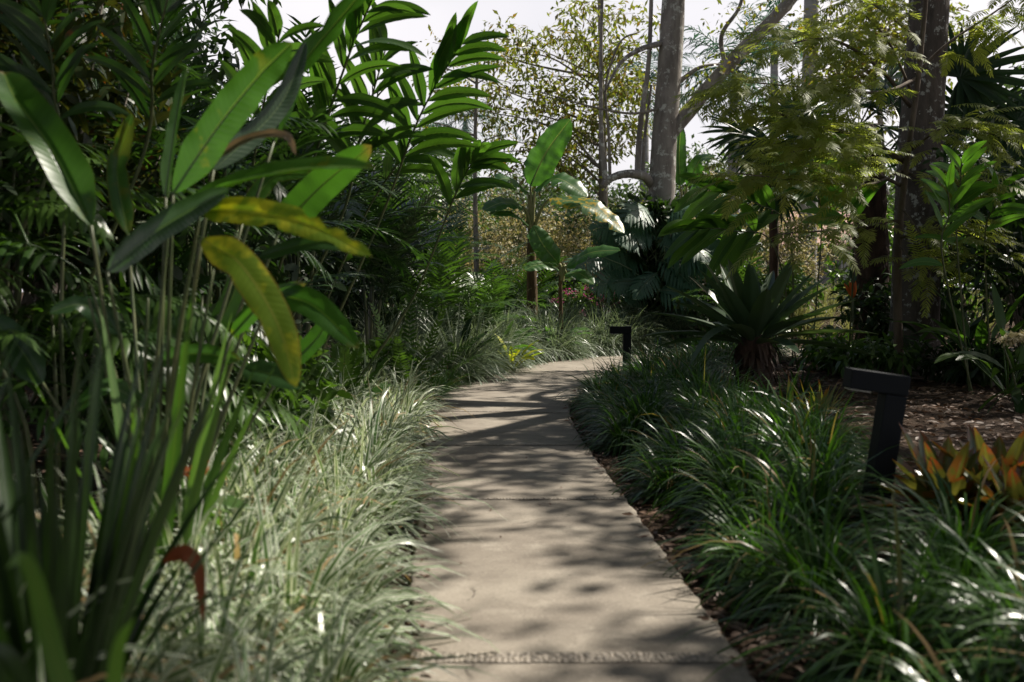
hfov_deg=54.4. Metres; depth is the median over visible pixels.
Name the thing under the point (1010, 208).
ginger plant
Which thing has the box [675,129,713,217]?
banana plant
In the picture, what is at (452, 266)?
areca palm
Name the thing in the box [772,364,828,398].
bromeliad plant
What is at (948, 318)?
canna plant
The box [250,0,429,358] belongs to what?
ginger plant
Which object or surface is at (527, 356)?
canna plant
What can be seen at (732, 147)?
fan palm
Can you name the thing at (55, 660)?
strap leaf plant
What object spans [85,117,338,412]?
bamboo palm
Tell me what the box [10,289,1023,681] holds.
ground
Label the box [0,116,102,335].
bamboo palm
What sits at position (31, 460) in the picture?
strap leaf plant
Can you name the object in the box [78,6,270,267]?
tree
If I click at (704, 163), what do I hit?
tree
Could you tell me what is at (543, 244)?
banana plant
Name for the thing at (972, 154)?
ginger plant
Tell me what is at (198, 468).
strap leaf plant
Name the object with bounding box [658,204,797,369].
ginger plant
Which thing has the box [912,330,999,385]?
leafy plant
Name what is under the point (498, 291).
areca palm
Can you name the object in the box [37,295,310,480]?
bamboo palm
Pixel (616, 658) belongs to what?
path joint
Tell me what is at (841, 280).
shrub
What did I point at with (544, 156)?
banana plant
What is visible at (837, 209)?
tree
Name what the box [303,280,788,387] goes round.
hedge border grass
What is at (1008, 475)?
orange bromeliad
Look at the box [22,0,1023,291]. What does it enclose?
sky
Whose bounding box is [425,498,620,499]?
path joint
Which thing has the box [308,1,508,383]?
ginger plant
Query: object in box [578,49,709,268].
royal palm
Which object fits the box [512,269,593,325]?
shrub
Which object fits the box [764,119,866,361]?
ginger plant
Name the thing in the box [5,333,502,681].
variegated border grass
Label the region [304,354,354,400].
broadleaf plant
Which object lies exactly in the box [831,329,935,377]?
leafy plant
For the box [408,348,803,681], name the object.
path
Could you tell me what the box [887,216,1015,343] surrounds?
shrub
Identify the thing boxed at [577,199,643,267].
shrub
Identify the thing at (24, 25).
ginger plant
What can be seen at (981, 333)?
canna plant
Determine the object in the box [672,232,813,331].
areca palm
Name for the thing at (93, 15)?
tree
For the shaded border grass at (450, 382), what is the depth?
13.11 m
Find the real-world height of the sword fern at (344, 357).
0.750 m
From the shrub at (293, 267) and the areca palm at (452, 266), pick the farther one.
the areca palm at (452, 266)
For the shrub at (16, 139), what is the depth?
5.01 m
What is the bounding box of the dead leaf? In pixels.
[162,544,205,621]
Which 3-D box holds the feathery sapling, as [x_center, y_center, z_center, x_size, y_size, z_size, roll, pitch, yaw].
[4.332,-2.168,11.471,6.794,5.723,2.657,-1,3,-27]
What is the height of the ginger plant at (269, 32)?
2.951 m
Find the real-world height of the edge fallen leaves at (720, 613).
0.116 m
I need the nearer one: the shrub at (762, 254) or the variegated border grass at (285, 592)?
the variegated border grass at (285, 592)
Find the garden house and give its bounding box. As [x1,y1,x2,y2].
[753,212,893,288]
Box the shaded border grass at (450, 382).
[328,341,498,405]
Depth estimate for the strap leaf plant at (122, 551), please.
2.24 m
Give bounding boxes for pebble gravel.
[413,388,737,661]
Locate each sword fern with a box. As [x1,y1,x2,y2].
[311,342,389,406]
[357,292,484,397]
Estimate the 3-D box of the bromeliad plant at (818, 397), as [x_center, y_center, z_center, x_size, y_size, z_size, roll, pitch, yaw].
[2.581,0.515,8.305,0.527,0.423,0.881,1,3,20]
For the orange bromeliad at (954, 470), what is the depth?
4.75 m
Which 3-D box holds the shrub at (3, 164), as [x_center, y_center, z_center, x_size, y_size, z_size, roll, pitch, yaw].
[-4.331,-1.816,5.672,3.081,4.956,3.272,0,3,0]
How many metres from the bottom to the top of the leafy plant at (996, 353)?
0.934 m
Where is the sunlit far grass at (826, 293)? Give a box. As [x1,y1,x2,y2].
[697,275,1007,340]
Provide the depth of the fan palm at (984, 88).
14.25 m
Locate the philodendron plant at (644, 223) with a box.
[563,192,763,326]
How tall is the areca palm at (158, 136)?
2.993 m
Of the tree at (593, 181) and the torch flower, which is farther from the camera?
the tree at (593, 181)
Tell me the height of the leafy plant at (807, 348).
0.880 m
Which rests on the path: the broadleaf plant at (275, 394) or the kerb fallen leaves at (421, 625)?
the kerb fallen leaves at (421, 625)
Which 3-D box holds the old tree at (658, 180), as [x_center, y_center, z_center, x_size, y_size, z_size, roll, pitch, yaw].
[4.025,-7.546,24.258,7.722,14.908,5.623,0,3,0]
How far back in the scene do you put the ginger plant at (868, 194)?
12.85 m
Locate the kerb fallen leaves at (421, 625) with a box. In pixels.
[315,355,609,681]
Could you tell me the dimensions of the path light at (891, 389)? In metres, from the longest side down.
1.132 x 0.297 x 0.123 m
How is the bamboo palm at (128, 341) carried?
on the ground at (974, 399)
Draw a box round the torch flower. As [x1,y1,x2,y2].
[844,281,856,339]
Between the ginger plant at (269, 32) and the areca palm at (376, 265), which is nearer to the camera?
the ginger plant at (269, 32)
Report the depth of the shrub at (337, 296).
15.48 m
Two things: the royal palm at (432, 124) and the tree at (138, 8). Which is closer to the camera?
the tree at (138, 8)
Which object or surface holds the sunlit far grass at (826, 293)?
on the ground at (974, 399)
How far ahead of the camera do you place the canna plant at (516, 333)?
17.65 m
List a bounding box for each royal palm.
[360,117,493,176]
[424,81,521,279]
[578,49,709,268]
[656,14,801,214]
[699,0,845,143]
[745,0,820,284]
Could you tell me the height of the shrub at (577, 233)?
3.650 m
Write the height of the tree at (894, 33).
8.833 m
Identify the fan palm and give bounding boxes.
[697,72,888,344]
[886,19,1023,347]
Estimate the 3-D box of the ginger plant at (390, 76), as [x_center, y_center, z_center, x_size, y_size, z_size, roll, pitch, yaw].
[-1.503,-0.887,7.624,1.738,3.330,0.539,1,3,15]
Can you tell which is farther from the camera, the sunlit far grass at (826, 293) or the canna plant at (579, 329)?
the sunlit far grass at (826, 293)
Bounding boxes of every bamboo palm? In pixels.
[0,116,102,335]
[0,125,160,482]
[0,185,231,528]
[0,201,248,486]
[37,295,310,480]
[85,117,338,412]
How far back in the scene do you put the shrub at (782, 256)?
28.33 m
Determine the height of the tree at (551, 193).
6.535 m
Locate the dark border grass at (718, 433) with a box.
[554,329,1023,681]
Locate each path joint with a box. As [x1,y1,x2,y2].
[410,652,743,662]
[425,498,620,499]
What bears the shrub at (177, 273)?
on the ground at (974, 399)
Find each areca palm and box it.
[0,0,218,475]
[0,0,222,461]
[3,0,335,277]
[52,28,429,375]
[144,14,478,335]
[250,146,431,336]
[300,121,490,351]
[349,191,519,316]
[360,225,560,345]
[394,166,515,309]
[430,243,538,325]
[480,255,575,327]
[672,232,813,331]
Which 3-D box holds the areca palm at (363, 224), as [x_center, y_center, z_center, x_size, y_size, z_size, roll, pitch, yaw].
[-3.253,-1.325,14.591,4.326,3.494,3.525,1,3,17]
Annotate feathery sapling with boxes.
[672,0,1023,374]
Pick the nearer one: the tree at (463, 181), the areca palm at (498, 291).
the areca palm at (498, 291)
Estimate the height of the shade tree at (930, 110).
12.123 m
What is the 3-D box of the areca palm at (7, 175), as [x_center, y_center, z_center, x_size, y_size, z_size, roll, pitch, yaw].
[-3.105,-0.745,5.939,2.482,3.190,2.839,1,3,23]
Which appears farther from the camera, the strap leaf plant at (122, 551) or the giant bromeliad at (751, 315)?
the giant bromeliad at (751, 315)
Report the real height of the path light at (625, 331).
1.155 m
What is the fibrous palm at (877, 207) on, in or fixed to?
on the ground at (974, 399)
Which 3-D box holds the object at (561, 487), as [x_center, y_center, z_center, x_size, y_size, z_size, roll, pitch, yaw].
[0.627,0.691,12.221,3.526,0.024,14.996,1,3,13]
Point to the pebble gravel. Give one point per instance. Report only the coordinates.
(557, 657)
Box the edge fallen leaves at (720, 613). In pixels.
[562,389,866,681]
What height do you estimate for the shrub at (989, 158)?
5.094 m
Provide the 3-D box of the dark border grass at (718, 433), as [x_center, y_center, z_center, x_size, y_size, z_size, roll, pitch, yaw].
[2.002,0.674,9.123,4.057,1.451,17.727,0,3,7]
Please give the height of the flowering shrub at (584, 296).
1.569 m
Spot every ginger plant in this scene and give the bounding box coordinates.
[0,0,129,277]
[19,0,215,430]
[147,0,335,446]
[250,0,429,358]
[292,1,433,316]
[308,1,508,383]
[327,127,457,298]
[355,133,520,382]
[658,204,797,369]
[674,173,793,365]
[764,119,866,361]
[799,159,886,344]
[899,160,994,394]
[914,140,999,391]
[949,166,1023,387]
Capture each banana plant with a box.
[482,118,624,321]
[524,226,619,334]
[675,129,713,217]
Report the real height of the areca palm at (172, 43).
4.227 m
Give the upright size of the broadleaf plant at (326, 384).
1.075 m
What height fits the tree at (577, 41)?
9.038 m
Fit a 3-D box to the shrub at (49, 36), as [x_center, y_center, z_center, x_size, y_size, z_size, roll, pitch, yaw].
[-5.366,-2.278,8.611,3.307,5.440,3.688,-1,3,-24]
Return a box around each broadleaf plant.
[184,356,339,450]
[228,324,354,422]
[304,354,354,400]
[331,324,432,392]
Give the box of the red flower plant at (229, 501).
[174,461,255,550]
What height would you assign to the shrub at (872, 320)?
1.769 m
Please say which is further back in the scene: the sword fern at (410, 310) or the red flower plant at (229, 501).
the sword fern at (410, 310)
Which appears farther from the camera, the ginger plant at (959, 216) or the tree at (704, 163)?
the tree at (704, 163)
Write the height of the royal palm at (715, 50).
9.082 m
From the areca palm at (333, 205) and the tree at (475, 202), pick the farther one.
the tree at (475, 202)
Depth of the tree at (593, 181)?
57.32 m
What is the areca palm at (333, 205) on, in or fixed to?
on the ground at (974, 399)
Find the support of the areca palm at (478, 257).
on the ground at (974, 399)
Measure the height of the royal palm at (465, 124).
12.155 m
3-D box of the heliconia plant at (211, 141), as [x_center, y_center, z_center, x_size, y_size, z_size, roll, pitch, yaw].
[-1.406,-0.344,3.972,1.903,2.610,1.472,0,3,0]
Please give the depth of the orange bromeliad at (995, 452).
4.79 m
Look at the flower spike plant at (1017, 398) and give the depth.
9.51 m
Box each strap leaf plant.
[0,301,361,681]
[0,304,130,573]
[0,552,134,681]
[27,287,345,586]
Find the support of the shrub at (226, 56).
on the ground at (974, 399)
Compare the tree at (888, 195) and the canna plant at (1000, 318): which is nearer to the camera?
the canna plant at (1000, 318)
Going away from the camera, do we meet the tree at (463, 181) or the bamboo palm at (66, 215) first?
the bamboo palm at (66, 215)
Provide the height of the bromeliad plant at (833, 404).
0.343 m
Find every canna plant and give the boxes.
[411,307,500,357]
[433,297,506,346]
[461,319,535,351]
[495,334,541,369]
[525,318,593,345]
[877,293,1015,357]
[886,287,1023,384]
[912,282,1023,395]
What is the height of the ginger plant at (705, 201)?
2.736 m
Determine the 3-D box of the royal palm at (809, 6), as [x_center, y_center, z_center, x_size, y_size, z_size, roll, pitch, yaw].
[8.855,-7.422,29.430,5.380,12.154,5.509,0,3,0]
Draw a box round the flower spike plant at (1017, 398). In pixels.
[954,329,1023,413]
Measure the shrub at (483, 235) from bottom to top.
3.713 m
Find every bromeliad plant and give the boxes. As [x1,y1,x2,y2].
[763,375,809,414]
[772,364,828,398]
[792,380,849,425]
[797,381,845,413]
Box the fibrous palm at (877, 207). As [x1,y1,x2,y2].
[775,47,945,348]
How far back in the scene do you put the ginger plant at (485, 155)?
8.70 m
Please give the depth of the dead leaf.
2.53 m
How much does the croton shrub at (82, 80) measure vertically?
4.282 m
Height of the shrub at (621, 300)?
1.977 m
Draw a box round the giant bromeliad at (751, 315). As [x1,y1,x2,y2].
[640,259,877,396]
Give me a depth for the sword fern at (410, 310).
11.28 m
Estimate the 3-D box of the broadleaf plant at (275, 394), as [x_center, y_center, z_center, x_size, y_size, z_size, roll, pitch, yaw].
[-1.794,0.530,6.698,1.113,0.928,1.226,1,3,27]
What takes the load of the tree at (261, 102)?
on the ground at (974, 399)
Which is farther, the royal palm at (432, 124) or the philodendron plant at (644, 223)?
the royal palm at (432, 124)
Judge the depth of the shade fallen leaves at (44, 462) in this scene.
6.35 m
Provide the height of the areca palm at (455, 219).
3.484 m
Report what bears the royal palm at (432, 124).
on the ground at (974, 399)
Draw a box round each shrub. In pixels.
[0,0,44,166]
[0,108,49,240]
[0,227,237,476]
[3,0,73,114]
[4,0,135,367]
[33,1,243,367]
[58,220,346,365]
[154,122,355,338]
[302,194,443,345]
[373,268,490,328]
[428,187,541,282]
[449,268,526,322]
[471,183,602,298]
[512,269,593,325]
[535,193,637,295]
[544,279,629,323]
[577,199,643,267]
[583,281,643,318]
[650,276,738,348]
[692,165,784,284]
[720,252,826,309]
[737,197,846,285]
[804,192,993,306]
[827,267,975,346]
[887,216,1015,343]
[908,106,1023,345]
[946,62,1023,266]
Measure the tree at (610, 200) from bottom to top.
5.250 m
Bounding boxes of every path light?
[609,326,630,371]
[842,367,910,521]
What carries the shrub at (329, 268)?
on the ground at (974, 399)
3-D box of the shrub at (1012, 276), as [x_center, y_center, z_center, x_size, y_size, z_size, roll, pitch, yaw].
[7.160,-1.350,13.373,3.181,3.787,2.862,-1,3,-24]
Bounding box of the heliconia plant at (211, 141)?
[0,0,375,574]
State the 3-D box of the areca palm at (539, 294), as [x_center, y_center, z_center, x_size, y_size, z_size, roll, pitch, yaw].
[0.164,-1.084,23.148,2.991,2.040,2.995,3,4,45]
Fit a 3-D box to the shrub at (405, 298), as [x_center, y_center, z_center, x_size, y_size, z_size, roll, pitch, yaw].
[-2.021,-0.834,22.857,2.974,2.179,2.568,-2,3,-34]
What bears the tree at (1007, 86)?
on the ground at (974, 399)
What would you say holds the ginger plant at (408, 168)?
on the ground at (974, 399)
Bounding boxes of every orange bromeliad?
[850,422,1005,540]
[896,424,1023,505]
[931,451,1023,534]
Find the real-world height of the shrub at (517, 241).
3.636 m
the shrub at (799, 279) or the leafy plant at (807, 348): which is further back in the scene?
the shrub at (799, 279)
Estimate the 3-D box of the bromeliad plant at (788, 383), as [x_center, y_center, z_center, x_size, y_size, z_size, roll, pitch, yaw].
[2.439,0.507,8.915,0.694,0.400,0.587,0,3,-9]
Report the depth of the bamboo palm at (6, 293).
5.26 m
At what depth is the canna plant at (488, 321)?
17.38 m
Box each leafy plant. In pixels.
[789,324,855,370]
[802,324,883,376]
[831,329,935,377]
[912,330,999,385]
[935,338,1023,387]
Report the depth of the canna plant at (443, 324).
15.30 m
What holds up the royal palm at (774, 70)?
on the ground at (974, 399)
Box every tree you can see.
[0,1,99,67]
[34,0,281,325]
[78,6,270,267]
[192,61,399,232]
[321,114,499,280]
[399,146,551,280]
[407,24,542,294]
[442,0,660,283]
[455,163,592,284]
[479,153,635,279]
[521,0,796,327]
[526,179,646,262]
[608,134,767,283]
[725,170,846,229]
[778,0,969,175]
[818,146,961,219]
[886,63,1023,285]
[889,0,949,376]
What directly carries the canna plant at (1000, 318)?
on the ground at (974, 399)
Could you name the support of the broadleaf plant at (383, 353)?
on the ground at (974, 399)
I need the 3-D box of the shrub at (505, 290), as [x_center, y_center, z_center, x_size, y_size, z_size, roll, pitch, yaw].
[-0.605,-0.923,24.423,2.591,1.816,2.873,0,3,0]
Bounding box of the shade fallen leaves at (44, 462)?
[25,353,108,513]

